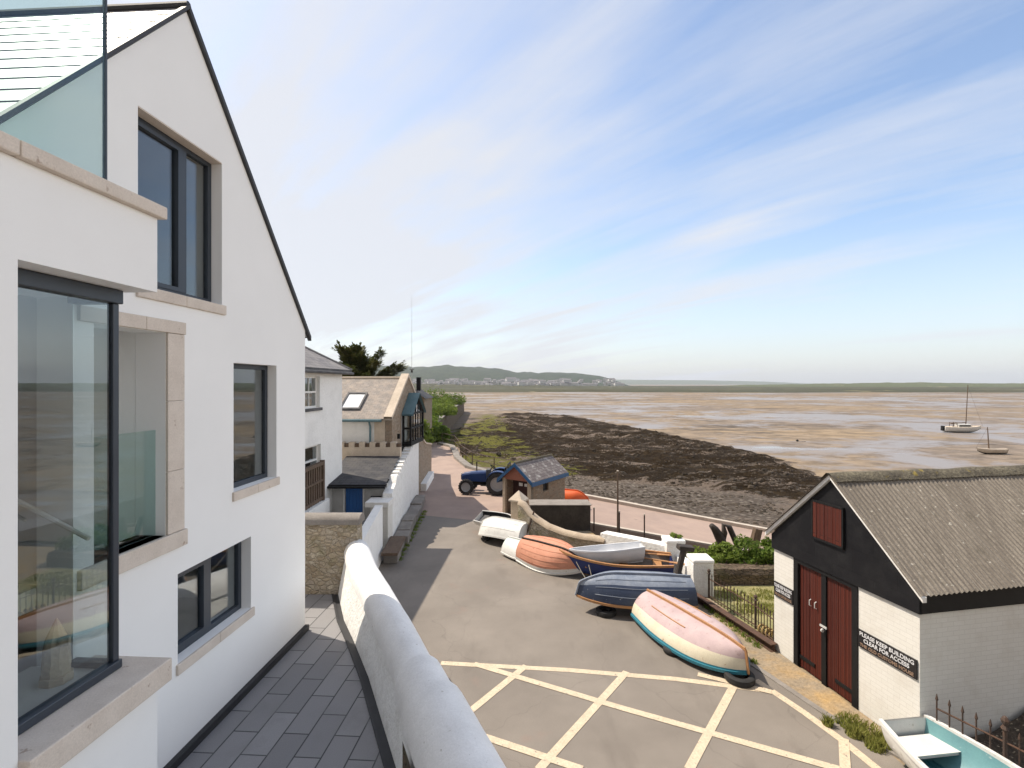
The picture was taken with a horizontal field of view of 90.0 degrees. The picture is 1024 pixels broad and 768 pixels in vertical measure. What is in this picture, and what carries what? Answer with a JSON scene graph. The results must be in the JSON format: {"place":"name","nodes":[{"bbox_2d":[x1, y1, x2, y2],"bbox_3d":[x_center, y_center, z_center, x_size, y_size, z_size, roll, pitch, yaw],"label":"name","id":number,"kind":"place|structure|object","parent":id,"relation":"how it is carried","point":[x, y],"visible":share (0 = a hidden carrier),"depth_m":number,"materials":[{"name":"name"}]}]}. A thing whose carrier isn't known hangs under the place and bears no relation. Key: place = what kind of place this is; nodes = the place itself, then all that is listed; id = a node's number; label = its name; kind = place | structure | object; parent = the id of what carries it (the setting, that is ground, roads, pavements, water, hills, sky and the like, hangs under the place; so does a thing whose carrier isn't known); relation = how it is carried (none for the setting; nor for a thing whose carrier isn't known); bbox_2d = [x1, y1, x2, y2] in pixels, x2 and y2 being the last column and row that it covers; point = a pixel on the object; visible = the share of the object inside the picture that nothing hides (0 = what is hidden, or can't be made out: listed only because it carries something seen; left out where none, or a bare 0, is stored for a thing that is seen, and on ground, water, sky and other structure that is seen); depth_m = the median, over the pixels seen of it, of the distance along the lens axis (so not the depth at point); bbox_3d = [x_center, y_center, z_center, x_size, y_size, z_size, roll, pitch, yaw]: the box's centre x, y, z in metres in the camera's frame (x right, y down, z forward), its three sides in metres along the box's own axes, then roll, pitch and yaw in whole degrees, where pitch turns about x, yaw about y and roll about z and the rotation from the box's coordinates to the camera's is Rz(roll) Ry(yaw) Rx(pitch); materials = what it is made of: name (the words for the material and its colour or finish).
{"place":"outdoors","nodes":[
{"label":"outdoors","id":0,"kind":"place"},
{"bbox_2d":[415,377,433,434],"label":"distant cottage","id":1,"kind":"structure","parent":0,"point":[426,399],"depth_m":53.93,"materials":[{"name":"stone"}]},
{"bbox_2d":[419,442,510,519],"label":"paved quay","id":2,"kind":"structure","parent":0,"point":[445,496],"depth_m":27.57,"materials":[{"name":"pink concrete"}]},
{"bbox_2d":[421,440,433,490],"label":"garden wall","id":3,"kind":"structure","parent":2,"relation":"on","point":[427,474],"depth_m":30.74,"materials":[{"name":"stone"}]},
{"bbox_2d":[430,425,451,441],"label":"shrub","id":4,"kind":"object","parent":2,"relation":"on","point":[436,432],"visible":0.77,"depth_m":52.54,"materials":[{"name":"green plant"}]},
{"bbox_2d":[437,442,492,471],"bbox_3d":[-3.741,6.060,41.016,2.477,0.480,21.436,0,0,-22],"label":"quay edge","id":5,"kind":"object","parent":2,"relation":"on","point":[458,457],"visible":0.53,"depth_m":40.00,"materials":[{"name":"concrete"}]},
{"bbox_2d":[442,433,516,467],"bbox_3d":[-3.496,5.459,41.134,2.060,1.122,21.363,0,0,-22],"label":"quay railing","id":6,"kind":"object","parent":2,"relation":"on","point":[494,464],"visible":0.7,"depth_m":36.77,"materials":[{"name":"metal"}]},
{"bbox_2d":[458,461,510,495],"bbox_3d":[-1.232,5.171,28.310,3.230,1.696,1.612,0,0,7],"label":"tractor","id":7,"kind":"object","parent":2,"relation":"on","point":[472,480],"visible":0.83,"depth_m":27.78,"materials":[{"name":"blue metal"}]},
{"bbox_2d":[497,454,568,512],"bbox_3d":[1.052,4.779,24.571,1.960,2.482,3.365,0,0,35],"label":"brick hut","id":8,"kind":"object","parent":2,"relation":"on","point":[542,477],"visible":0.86,"depth_m":23.86,"materials":[{"name":"brown brick"}]},
{"bbox_2d":[513,480,526,502],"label":"doors","id":9,"kind":"structure","parent":8,"relation":"in","point":[516,487],"depth_m":23.90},
{"bbox_2d":[565,489,588,499],"bbox_3d":[3.028,5.712,26.449,1.923,0.579,0.886,0,8,21],"label":"kayak","id":10,"kind":"object","parent":2,"relation":"on","point":[573,494],"visible":0.49,"depth_m":26.14,"materials":[{"name":"orange plastic"}]},
{"bbox_2d":[375,365,629,385],"bbox_3d":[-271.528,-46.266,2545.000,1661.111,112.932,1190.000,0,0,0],"label":"wooded hill","id":11,"kind":"structure","parent":0,"point":[441,372],"depth_m":2211.18,"materials":[{"name":"plant"}]},
{"bbox_2d":[413,383,604,387],"bbox_3d":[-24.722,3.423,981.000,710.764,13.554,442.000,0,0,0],"label":"bank","id":12,"kind":"structure","parent":0,"point":[466,386],"depth_m":894.31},
{"bbox_2d":[0,0,1023,383],"label":"sky","id":13,"kind":"structure","parent":0,"point":[787,191],"materials":[{"name":"blue"}]},
{"bbox_2d":[440,412,821,527],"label":"beach","id":14,"kind":"structure","parent":0,"point":[658,478],"depth_m":57.16,"materials":[{"name":"stone"}]},
{"bbox_2d":[378,515,905,767],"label":"road","id":15,"kind":"structure","parent":0,"point":[463,590],"depth_m":10.57,"materials":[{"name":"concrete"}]},
{"bbox_2d":[177,594,383,767],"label":"terrace","id":16,"kind":"structure","parent":15,"relation":"on","point":[302,703],"depth_m":6.91,"materials":[{"name":"tile"}]},
{"bbox_2d":[0,0,310,767],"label":"gabled house","id":17,"kind":"structure","parent":16,"relation":"on","point":[154,331],"depth_m":5.80,"materials":[{"name":"paint"}]},
{"bbox_2d":[18,268,122,735],"bbox_3d":[-3.844,0.881,4.192,0.464,3.494,1.215,0,0,0],"label":"corner window","id":18,"kind":"structure","parent":17,"relation":"in","point":[77,292],"depth_m":4.69,"materials":[{"name":"grey metal"}]},
{"bbox_2d":[138,116,210,301],"bbox_3d":[-4.158,-2.035,6.239,0.085,1.930,1.440,0,0,4],"label":"window","id":19,"kind":"structure","parent":17,"relation":"in","point":[179,152],"depth_m":6.37,"materials":[{"name":"grey metal"}]},
{"bbox_2d":[178,542,240,653],"bbox_3d":[-4.117,2.805,6.883,0.085,1.070,1.530,0,0,4],"label":"window","id":20,"kind":"structure","parent":17,"relation":"in","point":[205,624],"depth_m":6.84,"materials":[{"name":"grey metal"}]},
{"bbox_2d":[234,363,267,487],"bbox_3d":[-4.068,0.610,7.796,0.070,1.820,1.172,0,0,4],"label":"window","id":21,"kind":"structure","parent":17,"relation":"in","point":[264,369],"depth_m":8.31,"materials":[{"name":"grey metal"}]},
{"bbox_2d":[332,594,395,767],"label":"drain channel","id":22,"kind":"object","parent":16,"relation":"on","point":[382,741],"visible":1,"depth_m":7.44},
{"bbox_2d":[305,498,329,512],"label":"yard wall","id":23,"kind":"structure","parent":15,"relation":"on","point":[322,506],"depth_m":17.79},
{"bbox_2d":[305,460,324,509],"bbox_3d":[-6.775,3.435,17.200,0.150,1.430,2.340,0,0,0],"label":"timber fence","id":24,"kind":"object","parent":23,"relation":"on","point":[314,483],"visible":0.67,"depth_m":17.52,"materials":[{"name":"wood"}]},
{"bbox_2d":[305,513,364,593],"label":"rubble wall","id":25,"kind":"structure","parent":15,"relation":"on","point":[329,537],"depth_m":11.00,"materials":[{"name":"stone"}]},
{"bbox_2d":[327,456,399,519],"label":"store shed","id":26,"kind":"structure","parent":15,"relation":"on","point":[357,483],"depth_m":19.52,"materials":[{"name":"grey paint"}]},
{"bbox_2d":[346,489,362,512],"bbox_3d":[-5.997,4.890,19.515,0.666,1.980,0.090,0,0,0],"label":"door","id":27,"kind":"structure","parent":26,"relation":"in","point":[354,497],"depth_m":19.52,"materials":[{"name":"blue paint"}]},
{"bbox_2d":[342,442,401,459],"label":"wall","id":28,"kind":"structure","parent":15,"relation":"on","point":[372,449],"depth_m":22.66,"materials":[{"name":"stone"}]},
{"bbox_2d":[362,505,382,567],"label":"roadside wall","id":29,"kind":"structure","parent":15,"relation":"on","point":[372,532],"depth_m":16.30,"materials":[{"name":"paint"}]},
{"bbox_2d":[365,497,393,548],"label":"white pier","id":30,"kind":"structure","parent":15,"relation":"on","point":[386,503],"depth_m":18.25,"materials":[{"name":"paint"}]},
{"bbox_2d":[383,443,418,535],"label":"crenellated wall","id":31,"kind":"structure","parent":15,"relation":"on","point":[402,488],"depth_m":22.22,"materials":[{"name":"paint"}]},
{"bbox_2d":[381,495,424,563],"bbox_3d":[-4.311,5.755,21.414,0.561,0.490,9.499,0,0,-4],"label":"stone ledge","id":32,"kind":"object","parent":15,"relation":"on","point":[394,546],"visible":1,"depth_m":19.45,"materials":[{"name":"stone"}]},
{"bbox_2d":[338,539,505,767],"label":"parapet wall","id":33,"kind":"structure","parent":15,"relation":"on","point":[429,719],"depth_m":6.38,"materials":[{"name":"paint"}]},
{"bbox_2d":[473,510,510,525],"bbox_3d":[-0.619,5.637,20.814,1.773,0.532,0.887,0,20,30],"label":"tender","id":34,"kind":"object","parent":15,"relation":"on","point":[481,516],"visible":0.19,"depth_m":21.18,"materials":[{"name":"grey paint"}]},
{"bbox_2d":[471,664,528,711],"bbox_3d":[-0.773,5.993,9.116,0.429,0.001,4.183,0,0,27],"label":"road marking","id":35,"kind":"object","parent":15,"relation":"on","point":[493,691],"visible":0.52,"depth_m":10.04,"materials":[{"name":"paint"}]},
{"bbox_2d":[478,516,528,539],"bbox_3d":[-0.356,5.497,19.539,2.173,0.796,1.304,0,-12,33],"label":"tender","id":36,"kind":"object","parent":15,"relation":"on","point":[504,528],"visible":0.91,"depth_m":19.03,"materials":[{"name":"plastic"}]},
{"bbox_2d":[500,536,520,559],"bbox_3d":[0.526,5.625,17.493,1.043,0.559,1.923,-11,8,-44],"label":"rowing boat","id":37,"kind":"object","parent":15,"relation":"on","point":[509,546],"visible":0.33,"depth_m":17.66,"materials":[{"name":"white paint"}]},
{"bbox_2d":[487,734,582,767],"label":"road marking","id":38,"kind":"object","parent":15,"relation":"on","point":[533,752],"visible":0.77,"depth_m":8.30,"materials":[{"name":"paint"}]},
{"bbox_2d":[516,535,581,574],"bbox_3d":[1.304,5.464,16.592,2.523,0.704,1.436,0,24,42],"label":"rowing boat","id":39,"kind":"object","parent":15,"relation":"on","point":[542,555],"visible":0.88,"depth_m":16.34,"materials":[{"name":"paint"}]},
{"bbox_2d":[399,510,762,663],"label":"weeds","id":40,"kind":"object","parent":15,"relation":"on","point":[753,660],"visible":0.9,"depth_m":13.08,"materials":[{"name":"green plant"}]},
{"bbox_2d":[535,671,628,767],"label":"road marking","id":41,"kind":"object","parent":15,"relation":"on","point":[569,735],"visible":1,"depth_m":9.09,"materials":[{"name":"paint"}]},
{"bbox_2d":[441,661,761,691],"bbox_3d":[1.734,5.995,10.581,6.587,0.001,0.290,0,0,9],"label":"road marking","id":42,"kind":"object","parent":15,"relation":"on","point":[688,680],"visible":0.96,"depth_m":10.64,"materials":[{"name":"paint"}]},
{"bbox_2d":[596,605,615,617],"bbox_3d":[2.450,5.925,13.350,0.540,0.140,0.540,0,0,-6],"label":"old tyre","id":43,"kind":"object","parent":15,"relation":"on","point":[601,610],"visible":0.89,"depth_m":13.20,"materials":[{"name":"rubber"}]},
{"bbox_2d":[575,570,698,608],"bbox_3d":[3.264,5.366,13.666,3.173,0.727,1.335,4,9,-6],"label":"rowing boat","id":44,"kind":"object","parent":43,"relation":"on","point":[624,589],"visible":0.87,"depth_m":13.35,"materials":[{"name":"blue paint"}]},
{"bbox_2d":[559,547,673,575],"bbox_3d":[3.153,5.604,15.842,3.473,0.774,1.455,0,3,12],"label":"rowing boat","id":45,"kind":"object","parent":15,"relation":"on","point":[584,564],"visible":0.41,"depth_m":15.50,"materials":[{"name":"blue paint"}]},
{"bbox_2d":[569,541,644,563],"bbox_3d":[2.931,5.335,15.930,2.323,0.605,1.022,-6,-6,3],"label":"dinghy","id":46,"kind":"object","parent":45,"relation":"in","point":[624,552],"visible":0.81,"depth_m":15.62,"materials":[{"name":"plastic"}]},
{"bbox_2d":[473,662,839,767],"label":"road marking","id":47,"kind":"object","parent":15,"relation":"on","point":[687,726],"visible":1,"depth_m":9.12,"materials":[{"name":"paint"}]},
{"bbox_2d":[684,684,737,767],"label":"road marking","id":48,"kind":"object","parent":15,"relation":"on","point":[701,746],"visible":0.91,"depth_m":8.96,"materials":[{"name":"paint"}]},
{"bbox_2d":[697,672,771,693],"bbox_3d":[4.442,5.988,10.264,1.358,0.001,0.150,0,0,27],"label":"road marking","id":49,"kind":"object","parent":15,"relation":"on","point":[725,681],"visible":0.82,"depth_m":10.34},
{"bbox_2d":[723,671,755,687],"bbox_3d":[4.600,5.915,10.360,0.600,0.150,0.600,0,3,-17],"label":"old tyre","id":50,"kind":"object","parent":15,"relation":"on","point":[749,681],"visible":0.69,"depth_m":10.15,"materials":[{"name":"rubber"}]},
{"bbox_2d":[631,589,749,674],"bbox_3d":[4.088,5.521,11.687,1.506,0.618,3.178,-8,4,-23],"label":"rowing boat","id":51,"kind":"object","parent":50,"relation":"on","point":[686,631],"visible":1,"depth_m":11.21,"materials":[{"name":"pink paint"}]},
{"bbox_2d":[756,679,880,767],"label":"road marking","id":52,"kind":"object","parent":15,"relation":"on","point":[854,750],"visible":0.94,"depth_m":9.07,"materials":[{"name":"paint"}]},
{"bbox_2d":[749,660,901,760],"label":"road kerb","id":53,"kind":"structure","parent":15,"relation":"on","point":[793,691],"depth_m":9.86,"materials":[{"name":"concrete"}]},
{"bbox_2d":[838,736,850,767],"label":"road marking","id":54,"kind":"object","parent":15,"relation":"on","point":[844,756],"visible":1,"depth_m":8.30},
{"bbox_2d":[436,446,907,767],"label":"land","id":55,"kind":"structure","parent":0,"point":[802,668],"depth_m":10.69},
{"bbox_2d":[305,346,353,512],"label":"cottage","id":56,"kind":"structure","parent":55,"relation":"on","point":[323,407],"depth_m":18.86,"materials":[{"name":"white painted render"},{"name":"grey slate"},{"name":"glass"}]},
{"bbox_2d":[305,444,317,466],"bbox_3d":[-7.167,2.700,17.228,0.172,1.100,2.500,0,0,4],"label":"window","id":57,"kind":"structure","parent":56,"relation":"in","point":[309,459],"depth_m":18.15,"materials":[{"name":"white paint"}]},
{"bbox_2d":[305,376,322,411],"bbox_3d":[-7.042,0.330,17.807,0.350,1.220,1.330,0,0,4],"label":"window","id":58,"kind":"structure","parent":56,"relation":"in","point":[308,379],"depth_m":18.09,"materials":[{"name":"white paint"}]},
{"bbox_2d":[330,340,407,375],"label":"cypress tree","id":59,"kind":"object","parent":55,"relation":"on","point":[356,359],"visible":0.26,"depth_m":45.45,"materials":[{"name":"green plant"}]},
{"bbox_2d":[342,374,425,492],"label":"stone house","id":60,"kind":"structure","parent":55,"relation":"on","point":[379,409],"depth_m":24.41,"materials":[{"name":"stone"}]},
{"bbox_2d":[424,418,437,443],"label":"shrub","id":61,"kind":"object","parent":55,"relation":"on","point":[428,437],"visible":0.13,"depth_m":49.21,"materials":[{"name":"green plant"}]},
{"bbox_2d":[423,385,448,403],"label":"shrub","id":62,"kind":"object","parent":55,"relation":"on","point":[433,394],"visible":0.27,"depth_m":117.74,"materials":[{"name":"green plant"}]},
{"bbox_2d":[432,396,456,407],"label":"shrub","id":63,"kind":"object","parent":55,"relation":"on","point":[449,401],"visible":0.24,"depth_m":107.00,"materials":[{"name":"green plant"}]},
{"bbox_2d":[432,401,457,415],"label":"shrub","id":64,"kind":"object","parent":55,"relation":"on","point":[447,410],"visible":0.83,"depth_m":86.96,"materials":[{"name":"green plant"}]},
{"bbox_2d":[437,402,463,441],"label":"sea wall","id":65,"kind":"structure","parent":55,"relation":"on","point":[449,421],"depth_m":107.35,"materials":[{"name":"stone"}]},
{"bbox_2d":[444,392,466,405],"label":"shrub","id":66,"kind":"object","parent":55,"relation":"on","point":[460,399],"visible":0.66,"depth_m":133.80,"materials":[{"name":"green plant"}]},
{"bbox_2d":[508,490,528,519],"bbox_3d":[0.260,5.080,20.000,0.580,1.860,0.580,0,0,30],"label":"stone gatepost","id":67,"kind":"object","parent":55,"relation":"on","point":[516,497],"visible":0.43,"depth_m":19.84,"materials":[{"name":"stone"}]},
{"bbox_2d":[529,499,590,531],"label":"concrete block","id":68,"kind":"structure","parent":55,"relation":"on","point":[571,514],"depth_m":20.95,"materials":[{"name":"concrete"}]},
{"bbox_2d":[517,499,604,546],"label":"curving wall","id":69,"kind":"structure","parent":55,"relation":"on","point":[539,526],"depth_m":18.64,"materials":[{"name":"concrete"}]},
{"bbox_2d":[661,535,685,572],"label":"gate pillar","id":70,"kind":"structure","parent":55,"relation":"on","point":[669,542],"depth_m":16.07,"materials":[{"name":"paint"}]},
{"bbox_2d":[676,556,686,574],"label":"white link wall","id":71,"kind":"structure","parent":55,"relation":"on","point":[684,570],"depth_m":15.35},
{"bbox_2d":[675,543,694,573],"bbox_3d":[4.625,5.192,13.912,0.610,1.701,0.345,0,0,0],"label":"mooring post","id":72,"kind":"object","parent":55,"relation":"on","point":[682,548],"visible":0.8,"depth_m":13.85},
{"bbox_2d":[686,553,713,596],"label":"gate pillar","id":73,"kind":"structure","parent":55,"relation":"on","point":[699,565],"depth_m":14.47,"materials":[{"name":"paint"}]},
{"bbox_2d":[685,541,740,563],"bbox_3d":[6.368,5.604,16.457,1.840,1.264,1.575,0,0,23],"label":"shrub","id":74,"kind":"object","parent":55,"relation":"on","point":[714,553],"visible":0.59,"depth_m":16.08,"materials":[{"name":"green plant"}]},
{"bbox_2d":[710,585,773,636],"bbox_3d":[7.275,6.000,13.500,3.450,0.001,3.600,0,0,0],"label":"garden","id":75,"kind":"object","parent":55,"relation":"on","point":[746,589],"visible":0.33,"depth_m":14.12,"materials":[{"name":"plant"}]},
{"bbox_2d":[707,569,773,640],"bbox_3d":[5.819,5.635,13.078,0.202,0.950,2.718,0,0,-11],"label":"iron railing","id":76,"kind":"object","parent":75,"relation":"on","point":[751,603],"visible":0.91,"depth_m":12.88,"materials":[{"name":"metal"}]},
{"bbox_2d":[715,587,773,615],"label":"garden grass","id":77,"kind":"structure","parent":75,"relation":"on","point":[769,605],"depth_m":14.25,"materials":[{"name":"plant"}]},
{"bbox_2d":[757,623,772,639],"bbox_3d":[6.123,5.890,12.003,0.244,0.254,0.754,0,0,-20],"label":"rope coil","id":78,"kind":"object","parent":75,"relation":"on","point":[758,628],"visible":0.44,"depth_m":12.18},
{"bbox_2d":[713,563,773,584],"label":"dark garden wall","id":79,"kind":"structure","parent":55,"relation":"on","point":[742,574],"depth_m":15.29,"materials":[{"name":"stone"}]},
{"bbox_2d":[720,533,773,565],"bbox_3d":[7.437,5.507,16.147,1.944,1.455,1.503,0,0,0],"label":"shrub","id":80,"kind":"object","parent":55,"relation":"on","point":[754,555],"visible":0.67,"depth_m":15.92,"materials":[{"name":"green plant"}]},
{"bbox_2d":[761,536,773,563],"bbox_3d":[8.639,5.508,16.049,1.685,1.451,1.398,0,0,0],"label":"shrub","id":81,"kind":"object","parent":55,"relation":"on","point":[766,539],"visible":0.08,"depth_m":16.21,"materials":[{"name":"green plant"}]},
{"bbox_2d":[764,465,1023,737],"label":"boathouse","id":82,"kind":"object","parent":55,"relation":"on","point":[924,568],"visible":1,"depth_m":9.17,"materials":[{"name":"paint"}]},
{"bbox_2d":[774,581,792,604],"bbox_3d":[5.983,4.600,11.287,0.030,0.315,0.570,0,0,-11],"label":"notice sign","id":83,"kind":"object","parent":82,"relation":"attached to","point":[783,592],"visible":1,"depth_m":11.27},
{"bbox_2d":[799,564,820,679],"bbox_3d":[6.198,4.895,10.581,0.082,2.170,0.610,0,0,-11],"label":"plank door","id":84,"kind":"structure","parent":82,"relation":"in","point":[810,580],"depth_m":10.59,"materials":[{"name":"red paint"}]},
{"bbox_2d":[827,577,850,701],"bbox_3d":[6.339,4.895,9.859,0.082,2.170,0.620,0,0,-11],"label":"plank door","id":85,"kind":"structure","parent":82,"relation":"in","point":[838,594],"depth_m":9.87,"materials":[{"name":"red paint"}]},
{"bbox_2d":[858,628,917,679],"bbox_3d":[6.458,4.640,8.843,0.030,0.315,1.110,0,0,-11],"label":"notice sign","id":86,"kind":"object","parent":82,"relation":"attached to","point":[893,657],"visible":1,"depth_m":8.78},
{"bbox_2d":[878,714,1020,767],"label":"rowing boat","id":87,"kind":"object","parent":55,"relation":"on","point":[926,741],"visible":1,"depth_m":7.80,"materials":[{"name":"teal paint"}]},
{"bbox_2d":[589,499,771,553],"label":"slipway","id":88,"kind":"structure","parent":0,"point":[664,523],"depth_m":23.87,"materials":[{"name":"pink concrete"}]},
{"bbox_2d":[591,522,747,549],"bbox_3d":[13.651,7.532,20.276,21.029,3.164,0.253,0,0,10],"label":"slipway edging","id":89,"kind":"object","parent":88,"relation":"on","point":[650,533],"visible":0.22,"depth_m":21.64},
{"bbox_2d":[585,494,773,532],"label":"slipway kerb","id":90,"kind":"structure","parent":88,"relation":"on","point":[683,514],"depth_m":26.22,"materials":[{"name":"concrete"}]},
{"bbox_2d":[616,380,806,384],"bbox_3d":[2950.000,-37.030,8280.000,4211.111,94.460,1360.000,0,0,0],"label":"headland","id":91,"kind":"structure","parent":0,"point":[670,382],"depth_m":7788.08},
{"bbox_2d":[414,386,1023,392],"bbox_3d":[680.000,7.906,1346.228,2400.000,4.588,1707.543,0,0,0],"label":"salt marsh","id":92,"kind":"structure","parent":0,"point":[733,389],"depth_m":630.73,"materials":[{"name":"plant"}]},
{"bbox_2d":[428,385,1023,476],"bbox_3d":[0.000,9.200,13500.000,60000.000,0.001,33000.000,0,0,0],"label":"mudflats","id":93,"kind":"structure","parent":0,"point":[855,431],"depth_m":132.69,"materials":[{"name":"sand"}]},
{"bbox_2d":[941,385,982,432],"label":"sailing boat","id":94,"kind":"object","parent":93,"relation":"on","point":[964,428],"visible":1,"depth_m":96.49,"materials":[{"name":"white paint"}]},
{"bbox_2d":[977,427,1008,453],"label":"sailing boat","id":95,"kind":"object","parent":93,"relation":"on","point":[992,451],"visible":1,"depth_m":66.93,"materials":[{"name":"plastic"}]},
{"bbox_2d":[698,597,880,736],"bbox_3d":[5.432,5.944,11.244,1.224,0.088,6.193,0,0,-10],"label":"boathouse apron","id":96,"kind":"object","parent":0,"point":[783,669],"visible":0.62,"depth_m":10.35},
{"bbox_2d":[697,593,777,651],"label":"steel beam","id":97,"kind":"structure","parent":96,"relation":"on","point":[767,643],"depth_m":12.47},
{"bbox_2d":[819,710,891,753],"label":"grass","id":98,"kind":"structure","parent":96,"relation":"on","point":[876,744],"depth_m":8.74,"materials":[{"name":"plant"}]},
{"bbox_2d":[727,382,1023,386],"bbox_3d":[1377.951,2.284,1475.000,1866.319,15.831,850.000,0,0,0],"label":"dunes","id":99,"kind":"structure","parent":0,"point":[912,384],"depth_m":1244.00,"materials":[{"name":"green plant"}]},
{"bbox_2d":[971,713,1023,767],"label":"earth bank","id":100,"kind":"structure","parent":0,"point":[1016,726],"depth_m":8.22,"materials":[{"name":"soil"}]},
{"bbox_2d":[935,694,1023,766],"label":"iron railing","id":101,"kind":"object","parent":100,"relation":"on","point":[1005,721],"visible":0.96,"depth_m":7.45,"materials":[{"name":"metal"}]},
{"label":"low garden ground","id":102,"kind":"structure","parent":0,"visible":0},
{"bbox_2d":[617,470,618,532],"bbox_3d":[4.420,5.000,21.400,0.092,2.800,0.092,0,0,-23],"label":"tall pole","id":103,"kind":"object","parent":102,"relation":"on","point":[617,502],"visible":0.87,"depth_m":21.37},
{"bbox_2d":[600,531,664,551],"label":"white garden wall","id":104,"kind":"structure","parent":102,"relation":"on","point":[609,537],"depth_m":17.28,"materials":[{"name":"paint"}]},
{"bbox_2d":[709,523,730,543],"bbox_3d":[7.524,5.976,18.600,0.782,1.873,0.379,0,0,0],"label":"driftwood stump","id":105,"kind":"object","parent":102,"relation":"on","point":[720,535],"visible":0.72,"depth_m":18.48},
{"bbox_2d":[726,525,741,553],"bbox_3d":[8.167,6.031,18.673,0.768,1.783,0.245,0,0,-9],"label":"timber prop","id":106,"kind":"object","parent":102,"relation":"on","point":[732,534],"visible":0.32,"depth_m":18.56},
{"bbox_2d":[750,527,762,548],"bbox_3d":[8.868,6.075,18.700,0.554,1.673,0.380,0,0,0],"label":"timber post","id":107,"kind":"object","parent":102,"relation":"on","point":[756,533],"visible":0.41,"depth_m":18.57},
{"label":"grass bank","id":108,"kind":"structure","parent":0,"visible":0},
{"bbox_2d":[432,405,442,421],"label":"shrub","id":109,"kind":"object","parent":108,"relation":"on","point":[435,409],"visible":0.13,"depth_m":72.27,"materials":[{"name":"green plant"}]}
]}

